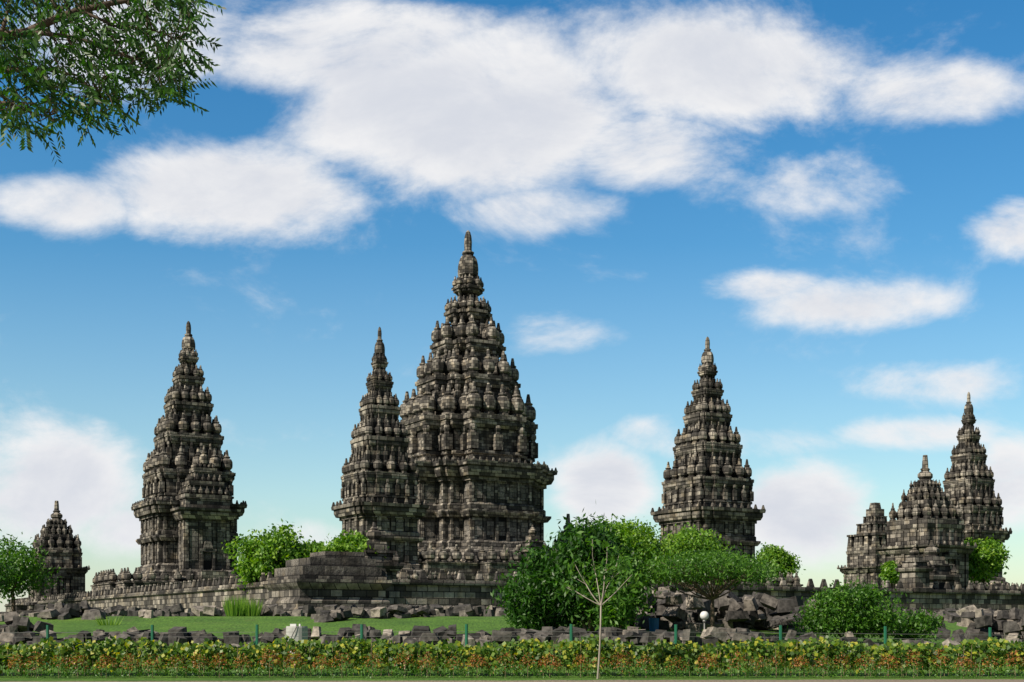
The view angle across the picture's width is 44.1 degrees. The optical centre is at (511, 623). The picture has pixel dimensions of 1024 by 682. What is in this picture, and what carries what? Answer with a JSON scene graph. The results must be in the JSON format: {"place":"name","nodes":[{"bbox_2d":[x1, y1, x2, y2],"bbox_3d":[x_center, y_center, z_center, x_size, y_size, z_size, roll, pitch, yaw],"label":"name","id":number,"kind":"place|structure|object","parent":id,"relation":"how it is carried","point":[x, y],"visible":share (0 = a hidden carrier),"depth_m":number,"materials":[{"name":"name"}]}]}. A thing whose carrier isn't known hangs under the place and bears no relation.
{"place":"outdoors","nodes":[
{"label":"outdoors","id":0,"kind":"place"},
{"bbox_2d":[0,616,1023,681],"bbox_3d":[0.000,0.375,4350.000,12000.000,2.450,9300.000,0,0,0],"label":"ground","id":1,"kind":"structure","parent":0,"point":[217,626],"depth_m":40.36,"materials":[{"name":"green plant"}]},
{"bbox_2d":[0,554,20,595],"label":"tree","id":2,"kind":"object","parent":1,"relation":"on","point":[5,573],"visible":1,"depth_m":118.32,"materials":[{"name":"green plant"}]},
{"bbox_2d":[0,529,64,611],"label":"tree","id":3,"kind":"object","parent":1,"relation":"on","point":[25,561],"visible":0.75,"depth_m":124.47,"materials":[{"name":"green plant"}]},
{"bbox_2d":[16,501,89,612],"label":"small temple","id":4,"kind":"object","parent":1,"relation":"on","point":[59,542],"visible":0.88,"depth_m":146.13,"materials":[{"name":"stone"}]},
{"bbox_2d":[0,0,225,165],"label":"tree branch","id":5,"kind":"object","parent":1,"relation":"on","point":[165,53],"visible":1,"depth_m":14.64,"materials":[{"name":"green plant"}]},
{"bbox_2d":[90,321,246,592],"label":"temple tower","id":6,"kind":"structure","parent":1,"relation":"on","point":[188,513],"depth_m":136.53,"materials":[{"name":"stone"}]},
{"bbox_2d":[94,595,262,624],"bbox_3d":[-3.322,-0.642,60.890,31.719,1.712,7.217,0,0,0],"label":"grass tuft","id":7,"kind":"object","parent":1,"relation":"on","point":[241,607],"visible":0.62,"depth_m":63.24,"materials":[{"name":"green plant"}]},
{"bbox_2d":[221,519,312,592],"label":"bush","id":8,"kind":"object","parent":1,"relation":"on","point":[268,550],"visible":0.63,"depth_m":78.61,"materials":[{"name":"green plant"}]},
{"bbox_2d":[286,624,307,658],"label":"stone block","id":9,"kind":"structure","parent":1,"relation":"on","point":[294,630],"depth_m":42.69,"materials":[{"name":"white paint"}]},
{"bbox_2d":[273,536,324,563],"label":"bush","id":10,"kind":"object","parent":1,"relation":"on","point":[311,545],"visible":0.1,"depth_m":80.94,"materials":[{"name":"green plant"}]},
{"bbox_2d":[314,529,388,557],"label":"bush","id":11,"kind":"object","parent":1,"relation":"on","point":[347,542],"visible":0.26,"depth_m":77.61,"materials":[{"name":"green plant"}]},
{"bbox_2d":[331,327,457,579],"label":"temple tower","id":12,"kind":"structure","parent":1,"relation":"on","point":[379,477],"depth_m":100.83,"materials":[{"name":"stone"}]},
{"bbox_2d":[399,230,557,580],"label":"temple tower","id":13,"kind":"structure","parent":1,"relation":"on","point":[467,415],"depth_m":153.29,"materials":[{"name":"stone"}]},
{"bbox_2d":[0,624,1007,664],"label":"fence","id":14,"kind":"object","parent":1,"relation":"on","point":[466,631],"visible":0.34,"depth_m":41.60,"materials":[{"name":"green paint"}]},
{"bbox_2d":[0,634,1023,677],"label":"hedge","id":15,"kind":"object","parent":1,"relation":"on","point":[279,654],"visible":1,"depth_m":37.78,"materials":[{"name":"green plant"}]},
{"bbox_2d":[0,587,1023,650],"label":"rubble stones","id":16,"kind":"object","parent":1,"relation":"on","point":[757,610],"visible":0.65,"depth_m":54.92,"materials":[{"name":"grey stone"}]},
{"bbox_2d":[4,522,1023,615],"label":"compound wall","id":17,"kind":"structure","parent":1,"relation":"on","point":[369,580],"depth_m":78.01,"materials":[{"name":"stone"}]},
{"bbox_2d":[485,562,571,630],"bbox_3d":[0.751,-0.808,51.171,3.146,3.444,3.039,0,0,-34],"label":"bush","id":18,"kind":"object","parent":1,"relation":"on","point":[518,598],"visible":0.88,"depth_m":50.65,"materials":[{"name":"green plant"}]},
{"bbox_2d":[492,539,591,628],"bbox_3d":[1.367,-1.238,51.894,4.396,4.376,4.188,0,0,0],"label":"bush","id":19,"kind":"object","parent":1,"relation":"on","point":[533,561],"visible":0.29,"depth_m":51.26,"materials":[{"name":"green plant"}]},
{"bbox_2d":[548,514,572,551],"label":"perwara temple","id":20,"kind":"object","parent":1,"relation":"on","point":[565,525],"visible":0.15,"depth_m":171.23,"materials":[{"name":"stone"}]},
{"bbox_2d":[533,499,658,633],"bbox_3d":[3.217,-2.144,51.282,5.200,5.711,4.809,0,0,0],"label":"tree","id":21,"kind":"object","parent":1,"relation":"on","point":[576,543],"visible":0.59,"depth_m":50.30,"materials":[{"name":"green plant"}]},
{"bbox_2d":[553,529,645,678],"bbox_3d":[2.518,-0.502,36.316,2.700,4.406,1.286,0,0,4],"label":"tree sapling","id":22,"kind":"object","parent":1,"relation":"on","point":[604,582],"visible":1,"depth_m":36.25,"materials":[{"name":"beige plant"}]},
{"bbox_2d":[575,547,664,630],"bbox_3d":[4.238,-1.226,49.837,3.525,3.757,4.210,0,0,0],"label":"bush","id":23,"kind":"object","parent":1,"relation":"on","point":[620,612],"visible":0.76,"depth_m":49.34,"materials":[{"name":"green plant"}]},
{"bbox_2d":[590,513,684,583],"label":"tree","id":24,"kind":"object","parent":1,"relation":"on","point":[630,531],"visible":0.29,"depth_m":94.81,"materials":[{"name":"green plant"}]},
{"bbox_2d":[649,618,658,631],"bbox_3d":[5.958,0.090,53.000,0.440,0.600,0.440,0,0,0],"label":"bin","id":25,"kind":"object","parent":1,"relation":"on","point":[653,624],"visible":0.8,"depth_m":52.83,"materials":[{"name":"blue plastic"}]},
{"bbox_2d":[652,522,731,584],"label":"tree","id":26,"kind":"object","parent":1,"relation":"on","point":[693,538],"visible":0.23,"depth_m":96.94,"materials":[{"name":"green plant"}]},
{"bbox_2d":[700,611,708,628],"bbox_3d":[7.240,0.232,47.500,0.340,1.357,0.331,0,0,0],"label":"garden lamp","id":27,"kind":"object","parent":1,"relation":"on","point":[704,615],"visible":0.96,"depth_m":47.40,"materials":[{"name":"grey metal"}]},
{"bbox_2d":[627,543,789,626],"bbox_3d":[7.510,-1.248,50.292,7.017,3.881,7.134,0,0,0],"label":"umbrella tree","id":28,"kind":"object","parent":1,"relation":"on","point":[694,568],"visible":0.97,"depth_m":49.23,"materials":[{"name":"green plant"}]},
{"bbox_2d":[650,337,802,586],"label":"temple tower","id":29,"kind":"structure","parent":1,"relation":"on","point":[707,483],"depth_m":118.89,"materials":[{"name":"stone"}]},
{"bbox_2d":[755,542,805,577],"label":"tree","id":30,"kind":"object","parent":1,"relation":"on","point":[777,554],"visible":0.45,"depth_m":148.69,"materials":[{"name":"green plant"}]},
{"bbox_2d":[782,575,917,641],"bbox_3d":[13.624,-0.459,51.043,5.252,2.939,3.940,0,0,0],"label":"bush","id":31,"kind":"object","parent":1,"relation":"on","point":[872,618],"visible":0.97,"depth_m":50.31,"materials":[{"name":"green plant"}]},
{"bbox_2d":[837,503,887,587],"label":"tower","id":32,"kind":"structure","parent":1,"relation":"on","point":[864,559],"depth_m":166.30,"materials":[{"name":"stone"}]},
{"bbox_2d":[879,560,899,588],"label":"tree by perwara","id":33,"kind":"object","parent":1,"relation":"on","point":[890,573],"visible":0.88,"depth_m":111.45,"materials":[{"name":"green plant"}]},
{"bbox_2d":[890,607,946,644],"bbox_3d":[16.666,0.294,52.090,2.209,1.975,2.374,0,0,-40],"label":"bush","id":34,"kind":"object","parent":1,"relation":"on","point":[915,630],"visible":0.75,"depth_m":51.74,"materials":[{"name":"green plant"}]},
{"bbox_2d":[874,455,977,589],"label":"temple","id":35,"kind":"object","parent":1,"relation":"on","point":[925,513],"visible":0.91,"depth_m":116.83,"materials":[{"name":"stone"}]},
{"bbox_2d":[943,392,1022,590],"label":"temple tower","id":36,"kind":"structure","parent":1,"relation":"on","point":[968,482],"depth_m":137.83,"materials":[{"name":"stone"}]},
{"bbox_2d":[964,533,1011,585],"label":"tree by perwara","id":37,"kind":"object","parent":1,"relation":"on","point":[987,559],"visible":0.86,"depth_m":122.95,"materials":[{"name":"green plant"}]},
{"bbox_2d":[0,0,1023,611],"label":"sky","id":38,"kind":"structure","parent":0,"point":[828,194],"materials":[{"name":"blue"}]}
]}

